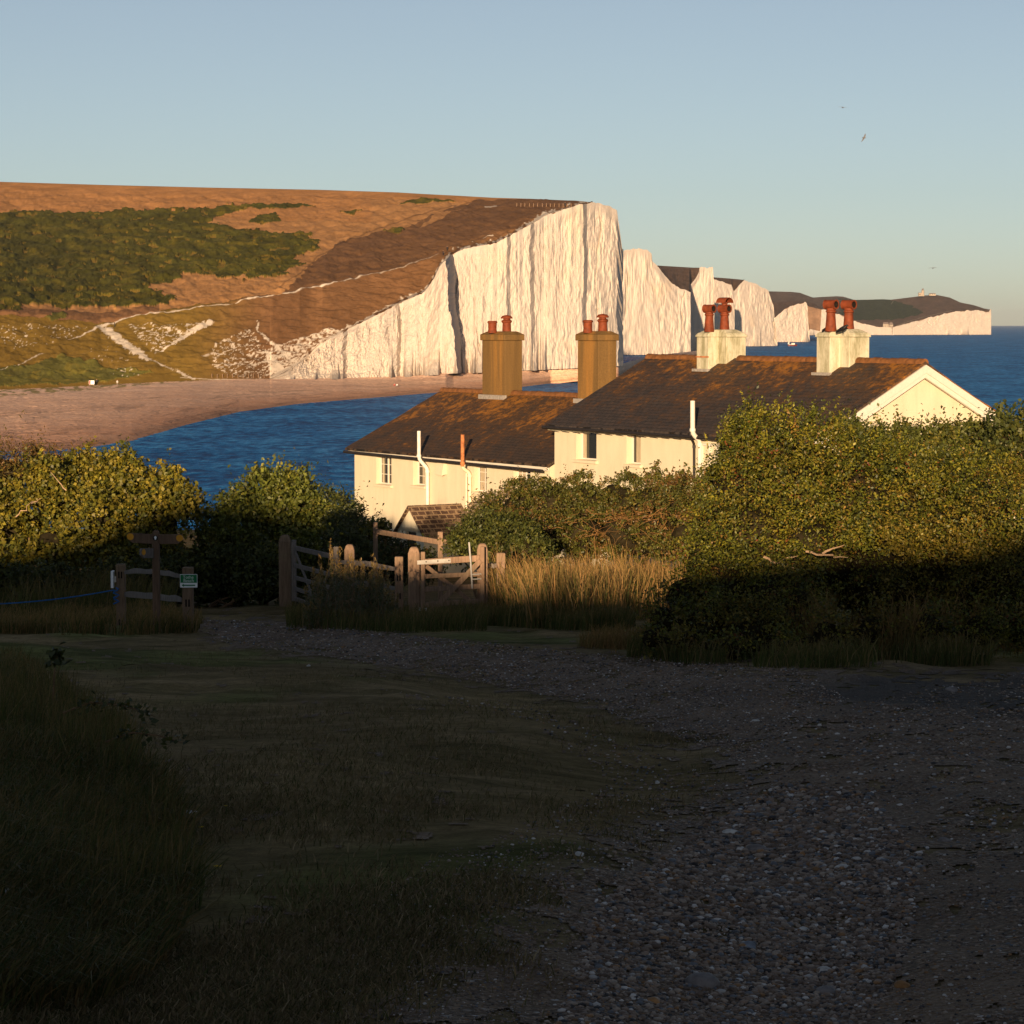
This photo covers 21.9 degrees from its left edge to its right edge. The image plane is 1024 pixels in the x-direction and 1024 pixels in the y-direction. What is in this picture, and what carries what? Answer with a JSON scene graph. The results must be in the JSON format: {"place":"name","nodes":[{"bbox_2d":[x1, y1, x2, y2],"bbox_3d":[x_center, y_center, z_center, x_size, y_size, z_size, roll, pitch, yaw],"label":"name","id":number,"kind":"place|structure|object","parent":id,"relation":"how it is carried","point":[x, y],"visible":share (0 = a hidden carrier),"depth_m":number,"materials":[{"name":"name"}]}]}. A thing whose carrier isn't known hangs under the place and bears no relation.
{"place":"outdoors","nodes":[
{"label":"outdoors","id":0,"kind":"place"},
{"bbox_2d":[0,641,279,1018],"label":"bank grass","id":1,"kind":"structure","parent":0,"point":[100,888],"depth_m":8.29,"materials":[{"name":"green plant"}]},
{"bbox_2d":[44,641,71,703],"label":"bramble shoot","id":2,"kind":"object","parent":1,"relation":"on","point":[54,654],"visible":0.98,"depth_m":14.09,"materials":[{"name":"green plant"}]},
{"bbox_2d":[63,690,158,724],"bbox_3d":[-1.888,0.917,12.502,0.526,0.148,0.128,2,4,21],"label":"bramble shoot","id":3,"kind":"object","parent":1,"relation":"on","point":[138,707],"visible":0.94,"depth_m":12.49,"materials":[{"name":"green plant"}]},
{"bbox_2d":[105,724,189,748],"bbox_3d":[-1.590,0.980,11.541,0.394,0.102,0.106,1,4,17],"label":"bramble shoot","id":4,"kind":"object","parent":1,"relation":"on","point":[165,738],"visible":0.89,"depth_m":11.54,"materials":[{"name":"green plant"}]},
{"bbox_2d":[0,560,492,635],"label":"meadow grass","id":5,"kind":"structure","parent":0,"point":[95,614],"depth_m":43.81,"materials":[{"name":"green plant"}]},
{"bbox_2d":[0,182,592,389],"bbox_3d":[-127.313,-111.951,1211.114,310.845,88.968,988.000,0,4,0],"label":"hill","id":6,"kind":"structure","parent":0,"point":[358,267],"depth_m":878.62,"materials":[{"name":"brown plant"}]},
{"bbox_2d":[0,197,453,385],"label":"scrub","id":7,"kind":"object","parent":6,"relation":"on","point":[78,245],"visible":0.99,"depth_m":967.24,"materials":[{"name":"leaves"},{"name":"twig"}]},
{"bbox_2d":[0,351,696,453],"bbox_3d":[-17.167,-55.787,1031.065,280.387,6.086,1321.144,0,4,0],"label":"beach","id":8,"kind":"structure","parent":0,"point":[105,414],"depth_m":660.36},
{"bbox_2d":[214,374,269,377],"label":"fence","id":9,"kind":"object","parent":8,"relation":"on","point":[243,375],"visible":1,"depth_m":818.88,"materials":[{"name":"brown wood"}]},
{"bbox_2d":[269,202,622,379],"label":"chalk cliff","id":10,"kind":"structure","parent":0,"point":[549,283],"depth_m":889.79,"materials":[{"name":"white stone"}]},
{"bbox_2d":[0,530,1023,1023],"bbox_3d":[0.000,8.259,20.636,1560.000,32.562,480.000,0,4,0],"label":"ground","id":11,"kind":"structure","parent":0,"point":[466,838],"depth_m":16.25,"materials":[{"name":"green plant"}]},
{"bbox_2d":[0,410,103,527],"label":"shrub","id":12,"kind":"object","parent":11,"relation":"on","point":[6,465],"visible":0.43,"depth_m":65.80,"materials":[{"name":"green plant"}]},
{"bbox_2d":[0,435,212,580],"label":"tree","id":13,"kind":"object","parent":11,"relation":"on","point":[122,487],"visible":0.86,"depth_m":61.45,"materials":[{"name":"green plant"}]},
{"bbox_2d":[116,564,193,630],"bbox_3d":[-6.118,1.605,45.225,0.219,1.702,4.551,-2,4,-23],"label":"fence","id":14,"kind":"object","parent":11,"relation":"on","point":[186,599],"visible":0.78,"depth_m":45.58,"materials":[{"name":"brown wood"}]},
{"bbox_2d":[0,587,118,604],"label":"rope","id":15,"kind":"object","parent":14,"relation":"attached to","point":[71,597],"visible":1,"depth_m":46.85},
{"bbox_2d":[111,570,115,587],"bbox_3d":[-7.080,1.196,47.118,0.082,0.300,0.170,0,4,0],"label":"plaque","id":16,"kind":"object","parent":14,"relation":"attached to","point":[113,578],"visible":1,"depth_m":47.06,"materials":[{"name":"metal"}]},
{"bbox_2d":[180,574,196,587],"bbox_3d":[-5.257,1.121,43.085,0.283,0.219,0.013,0,4,0],"label":"sign","id":17,"kind":"object","parent":14,"relation":"attached to","point":[188,580],"visible":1,"depth_m":43.08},
{"bbox_2d":[127,530,182,632],"bbox_3d":[-5.711,1.243,42.347,0.897,1.894,0.406,0,4,0],"label":"signpost","id":18,"kind":"object","parent":11,"relation":"on","point":[155,538],"visible":0.97,"depth_m":42.39,"materials":[{"name":"brown wood"}]},
{"bbox_2d":[0,530,341,614],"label":"hedge","id":19,"kind":"object","parent":11,"relation":"on","point":[243,578],"visible":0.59,"depth_m":59.86,"materials":[{"name":"green plant"}]},
{"bbox_2d":[180,447,342,604],"bbox_3d":[-5.970,0.490,62.357,4.069,3.990,3.179,0,4,0],"label":"shrub","id":20,"kind":"object","parent":11,"relation":"on","point":[287,501],"visible":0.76,"depth_m":61.97,"materials":[{"name":"green plant"}]},
{"bbox_2d":[279,535,290,606],"bbox_3d":[-4.988,1.416,58.246,0.255,1.836,0.255,0,4,0],"label":"gate post","id":21,"kind":"object","parent":11,"relation":"on","point":[285,568],"visible":0.79,"depth_m":58.12,"materials":[{"name":"brown wood"}]},
{"bbox_2d":[291,540,338,605],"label":"field gate","id":22,"kind":"structure","parent":11,"relation":"on","point":[295,566],"depth_m":56.87,"materials":[{"name":"brown wood"}]},
{"bbox_2d":[344,544,354,605],"bbox_3d":[-3.167,1.451,51.733,0.196,1.646,0.196,0,4,0],"label":"gate post","id":23,"kind":"object","parent":11,"relation":"on","point":[349,549],"visible":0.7,"depth_m":51.60,"materials":[{"name":"brown wood"}]},
{"bbox_2d":[299,460,402,596],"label":"shrub","id":24,"kind":"object","parent":11,"relation":"on","point":[349,517],"visible":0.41,"depth_m":77.44,"materials":[{"name":"green plant"}]},
{"bbox_2d":[303,539,400,629],"bbox_3d":[-2.719,1.345,45.453,1.830,1.552,3.638,0,4,0],"label":"mugwort plant","id":25,"kind":"object","parent":11,"relation":"on","point":[374,592],"visible":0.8,"depth_m":44.54,"materials":[{"name":"green plant"}]},
{"bbox_2d":[340,556,402,607],"bbox_3d":[-2.691,1.490,50.770,0.203,1.462,2.571,-2,5,-29],"label":"fence","id":26,"kind":"object","parent":11,"relation":"on","point":[398,568],"visible":0.58,"depth_m":49.66,"materials":[{"name":"wood"}]},
{"bbox_2d":[356,511,390,543],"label":"shrub","id":27,"kind":"object","parent":11,"relation":"on","point":[382,523],"visible":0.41,"depth_m":76.06,"materials":[{"name":"green plant"}]},
{"bbox_2d":[352,531,447,602],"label":"shrub","id":28,"kind":"object","parent":11,"relation":"on","point":[388,552],"visible":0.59,"depth_m":72.28,"materials":[{"name":"green plant"}]},
{"bbox_2d":[373,522,446,599],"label":"fence","id":29,"kind":"object","parent":11,"relation":"on","point":[376,531],"visible":0.64,"depth_m":69.04,"materials":[{"name":"brown wood"}]},
{"bbox_2d":[408,547,419,609],"bbox_3d":[-1.825,1.459,49.427,0.216,1.628,0.216,0,4,0],"label":"gate post","id":30,"kind":"object","parent":11,"relation":"on","point":[413,577],"visible":0.79,"depth_m":49.30,"materials":[{"name":"brown wood"}]},
{"bbox_2d":[417,542,484,612],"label":"hand gate","id":31,"kind":"structure","parent":11,"relation":"on","point":[457,586],"depth_m":49.18,"materials":[{"name":"brown wood"}]},
{"bbox_2d":[343,314,618,572],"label":"cottage","id":32,"kind":"structure","parent":11,"relation":"on","point":[421,466],"depth_m":105.28,"materials":[{"name":"paint"}]},
{"bbox_2d":[380,457,390,484],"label":"window","id":33,"kind":"structure","parent":32,"relation":"in","point":[385,463],"depth_m":108.82,"materials":[{"name":"white paint"}]},
{"bbox_2d":[418,461,424,484],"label":"window","id":34,"kind":"structure","parent":32,"relation":"in","point":[421,470],"depth_m":106.40,"materials":[{"name":"white paint"}]},
{"bbox_2d":[479,467,486,491],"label":"window","id":35,"kind":"structure","parent":32,"relation":"in","point":[482,470],"depth_m":102.27,"materials":[{"name":"white paint"}]},
{"bbox_2d":[517,470,530,485],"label":"window","id":36,"kind":"structure","parent":32,"relation":"in","point":[524,473],"depth_m":99.73,"materials":[{"name":"white paint"}]},
{"bbox_2d":[477,543,487,605],"bbox_3d":[-0.552,1.424,49.525,0.197,1.685,0.197,0,4,0],"label":"gate post","id":37,"kind":"object","parent":11,"relation":"on","point":[486,565],"visible":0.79,"depth_m":49.41,"materials":[{"name":"brown wood"}]},
{"bbox_2d":[456,476,517,576],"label":"shrub","id":38,"kind":"object","parent":11,"relation":"on","point":[473,506],"visible":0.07,"depth_m":71.74,"materials":[{"name":"green plant"}]},
{"bbox_2d":[488,553,504,600],"bbox_3d":[-0.321,1.528,50.015,0.406,1.519,0.143,-1,4,-9],"label":"fence","id":39,"kind":"object","parent":11,"relation":"on","point":[500,556],"visible":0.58,"depth_m":49.93,"materials":[{"name":"brown wood"}]},
{"bbox_2d":[429,505,567,598],"bbox_3d":[-0.458,1.107,56.024,2.266,2.446,3.562,-2,5,-26],"label":"bush","id":40,"kind":"object","parent":11,"relation":"on","point":[489,530],"visible":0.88,"depth_m":55.24,"materials":[{"name":"green plant"}]},
{"bbox_2d":[575,851,583,855],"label":"stone","id":41,"kind":"object","parent":11,"relation":"on","point":[577,853],"visible":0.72,"depth_m":9.94,"materials":[{"name":"grey stone"}]},
{"bbox_2d":[475,464,716,571],"bbox_3d":[2.664,0.618,58.763,7.785,3.462,4.299,2,5,29],"label":"hedge","id":42,"kind":"object","parent":11,"relation":"on","point":[557,501],"visible":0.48,"depth_m":58.49,"materials":[{"name":"green plant"}]},
{"bbox_2d":[525,499,677,547],"bbox_3d":[1.829,0.277,57.271,3.792,1.115,0.192,0,4,0],"label":"shrub","id":43,"kind":"object","parent":42,"relation":"on","point":[649,515],"visible":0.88,"depth_m":57.29,"materials":[{"name":"green plant"}]},
{"bbox_2d":[639,459,666,491],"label":"shrub","id":44,"kind":"object","parent":42,"relation":"on","point":[657,475],"visible":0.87,"depth_m":59.97,"materials":[{"name":"green plant"}]},
{"bbox_2d":[664,460,707,489],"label":"shrub","id":45,"kind":"object","parent":42,"relation":"on","point":[688,471],"visible":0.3,"depth_m":60.03,"materials":[{"name":"green plant"}]},
{"bbox_2d":[541,297,1014,574],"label":"cottage","id":46,"kind":"structure","parent":11,"relation":"on","point":[648,410],"depth_m":91.77,"materials":[{"name":"paint"}]},
{"bbox_2d":[582,432,596,459],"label":"window","id":47,"kind":"structure","parent":46,"relation":"in","point":[589,441],"depth_m":95.98,"materials":[{"name":"white paint"}]},
{"bbox_2d":[632,435,640,463],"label":"window","id":48,"kind":"structure","parent":46,"relation":"in","point":[636,441],"depth_m":93.44,"materials":[{"name":"white paint"}]},
{"bbox_2d":[836,324,847,333],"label":"crow","id":49,"kind":"object","parent":46,"relation":"on","point":[842,328],"visible":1,"depth_m":88.69,"materials":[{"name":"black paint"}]},
{"bbox_2d":[625,381,1023,662],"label":"hawthorn bush","id":50,"kind":"object","parent":11,"relation":"on","point":[896,529],"visible":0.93,"depth_m":32.90,"materials":[{"name":"green plant"}]},
{"bbox_2d":[763,556,798,569],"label":"branch","id":51,"kind":"object","parent":50,"relation":"on","point":[765,557],"visible":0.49,"depth_m":31.70,"materials":[{"name":"brown plant"}]},
{"bbox_2d":[805,545,847,557],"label":"branch","id":52,"kind":"object","parent":50,"relation":"attached to","point":[822,554],"visible":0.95,"depth_m":31.60,"materials":[{"name":"brown plant"}]},
{"bbox_2d":[814,399,994,481],"bbox_3d":[6.239,0.126,41.998,2.996,3.843,1.325,0,4,0],"label":"shrub","id":53,"kind":"object","parent":11,"relation":"on","point":[933,434],"visible":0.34,"depth_m":41.82,"materials":[{"name":"green plant"}]},
{"bbox_2d":[937,837,951,841],"bbox_3d":[1.845,1.407,11.318,0.067,0.039,0.047,-2,5,-27],"label":"stone","id":54,"kind":"object","parent":11,"relation":"on","point":[942,839],"visible":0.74,"depth_m":11.30,"materials":[{"name":"grey stone"}]},
{"bbox_2d":[958,398,1023,519],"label":"bush","id":55,"kind":"object","parent":11,"relation":"on","point":[996,430],"visible":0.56,"depth_m":40.75,"materials":[{"name":"green plant"}]},
{"bbox_2d":[0,326,1023,529],"bbox_3d":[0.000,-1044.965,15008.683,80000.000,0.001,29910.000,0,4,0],"label":"sea","id":56,"kind":"structure","parent":0,"point":[988,370],"depth_m":550.34,"materials":[{"name":"liquid"}]},
{"bbox_2d":[0,0,1023,325],"label":"sky","id":57,"kind":"structure","parent":0,"point":[719,135],"materials":[{"name":"blue"}]},
{"bbox_2d":[46,602,1023,1023],"bbox_3d":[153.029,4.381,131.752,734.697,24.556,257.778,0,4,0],"label":"gravel path","id":58,"kind":"structure","parent":0,"point":[868,688],"depth_m":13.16,"materials":[{"name":"grey gravel"}]},
{"bbox_2d":[647,997,659,1003],"bbox_3d":[0.394,1.378,7.428,0.044,0.036,0.053,0,4,-7],"label":"stone","id":59,"kind":"object","parent":58,"relation":"on","point":[654,1000],"visible":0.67,"depth_m":7.42,"materials":[{"name":"brown stone"}]},
{"bbox_2d":[685,972,720,988],"bbox_3d":[0.563,1.394,7.832,0.112,0.065,0.088,3,5,32],"label":"stone","id":60,"kind":"object","parent":58,"relation":"on","point":[706,979],"visible":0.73,"depth_m":7.80,"materials":[{"name":"grey stone"}]},
{"bbox_2d":[722,829,736,833],"bbox_3d":[0.992,1.459,12.043,0.076,0.036,0.060,0,4,5],"label":"stone","id":61,"kind":"object","parent":58,"relation":"on","point":[732,831],"visible":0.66,"depth_m":12.03,"materials":[{"name":"grey stone"}]},
{"bbox_2d":[742,941,755,948],"bbox_3d":[0.760,1.395,8.501,0.056,0.038,0.052,4,5,41],"label":"stone","id":62,"kind":"object","parent":58,"relation":"on","point":[750,944],"visible":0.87,"depth_m":8.49,"materials":[{"name":"grey stone"}]},
{"bbox_2d":[746,844,768,850],"bbox_3d":[1.058,1.452,11.373,0.121,0.051,0.066,1,4,18],"label":"stone","id":63,"kind":"object","parent":58,"relation":"on","point":[753,847],"visible":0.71,"depth_m":11.36,"materials":[{"name":"grey stone"}]},
{"bbox_2d":[818,966,829,971],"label":"stone","id":64,"kind":"object","parent":58,"relation":"on","point":[824,968],"visible":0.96,"depth_m":8.25,"materials":[{"name":"grey stone"}]},
{"bbox_2d":[816,985,835,993],"bbox_3d":[0.939,1.433,7.905,0.075,0.040,0.066,-3,5,-37],"label":"stone","id":65,"kind":"object","parent":58,"relation":"on","point":[826,988],"visible":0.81,"depth_m":7.89,"materials":[{"name":"grey stone"}]},
{"bbox_2d":[834,864,847,867],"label":"stone","id":66,"kind":"object","parent":58,"relation":"on","point":[844,865],"visible":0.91,"depth_m":10.49,"materials":[{"name":"grey stone"}]},
{"bbox_2d":[894,980,910,987],"bbox_3d":[1.154,1.402,7.817,0.038,0.039,0.054,-3,5,-41],"label":"stone","id":67,"kind":"object","parent":58,"relation":"on","point":[900,984],"visible":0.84,"depth_m":7.81,"materials":[{"name":"brown stone"}]},
{"bbox_2d":[945,686,956,691],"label":"stone","id":68,"kind":"object","parent":58,"relation":"on","point":[951,688],"visible":0.66,"depth_m":22.77,"materials":[{"name":"grey stone"}]},
{"bbox_2d":[465,529,693,631],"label":"tall dry grass","id":69,"kind":"structure","parent":0,"point":[560,597],"depth_m":47.39,"materials":[{"name":"beige plant"}]},
{"bbox_2d":[623,248,690,354],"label":"chalk headland","id":70,"kind":"structure","parent":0,"point":[656,311],"depth_m":1675.96,"materials":[{"name":"white stone"}]},
{"bbox_2d":[658,265,698,291],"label":"grass slope","id":71,"kind":"structure","parent":0,"point":[682,277],"depth_m":1946.38,"materials":[{"name":"plant"}]},
{"bbox_2d":[690,267,713,350],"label":"chalk headland","id":72,"kind":"structure","parent":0,"point":[702,288],"depth_m":1912.70,"materials":[{"name":"white stone"}]},
{"bbox_2d":[714,279,734,329],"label":"chalk headland","id":73,"kind":"structure","parent":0,"point":[722,289],"depth_m":2128.97,"materials":[{"name":"white stone"}]},
{"bbox_2d":[714,277,743,290],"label":"grass slope","id":74,"kind":"structure","parent":0,"point":[735,283],"depth_m":2389.61,"materials":[{"name":"brown plant"}]},
{"bbox_2d":[734,280,776,345],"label":"chalk headland","id":75,"kind":"structure","parent":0,"point":[754,316],"depth_m":2319.26,"materials":[{"name":"white stone"}]},
{"bbox_2d":[775,302,809,341],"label":"chalk headland","id":76,"kind":"structure","parent":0,"point":[791,324],"depth_m":2865.81,"materials":[{"name":"white stone"}]},
{"bbox_2d":[772,301,821,330],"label":"grass slope","id":77,"kind":"structure","parent":0,"point":[814,316],"depth_m":3053.86,"materials":[{"name":"plant"}]},
{"bbox_2d":[572,586,1023,667],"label":"verge grass","id":78,"kind":"structure","parent":0,"point":[958,652],"depth_m":29.65,"materials":[{"name":"green plant"}]},
{"bbox_2d":[809,309,893,334],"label":"chalk headland","id":79,"kind":"structure","parent":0,"point":[871,330],"depth_m":4649.43,"materials":[{"name":"white stone"}]},
{"bbox_2d":[769,291,988,326],"bbox_3d":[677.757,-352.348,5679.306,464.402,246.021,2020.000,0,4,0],"label":"grass slope","id":80,"kind":"structure","parent":0,"point":[879,312],"depth_m":5218.91,"materials":[{"name":"green plant"}]},
{"bbox_2d":[918,288,923,295],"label":"lighthouse","id":81,"kind":"object","parent":80,"relation":"on","point":[921,293],"visible":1,"depth_m":5459.04,"materials":[{"name":"white"}]},
{"bbox_2d":[893,309,990,334],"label":"chalk headland","id":82,"kind":"structure","parent":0,"point":[974,322],"depth_m":4795.75,"materials":[{"name":"white stone"}]}
]}

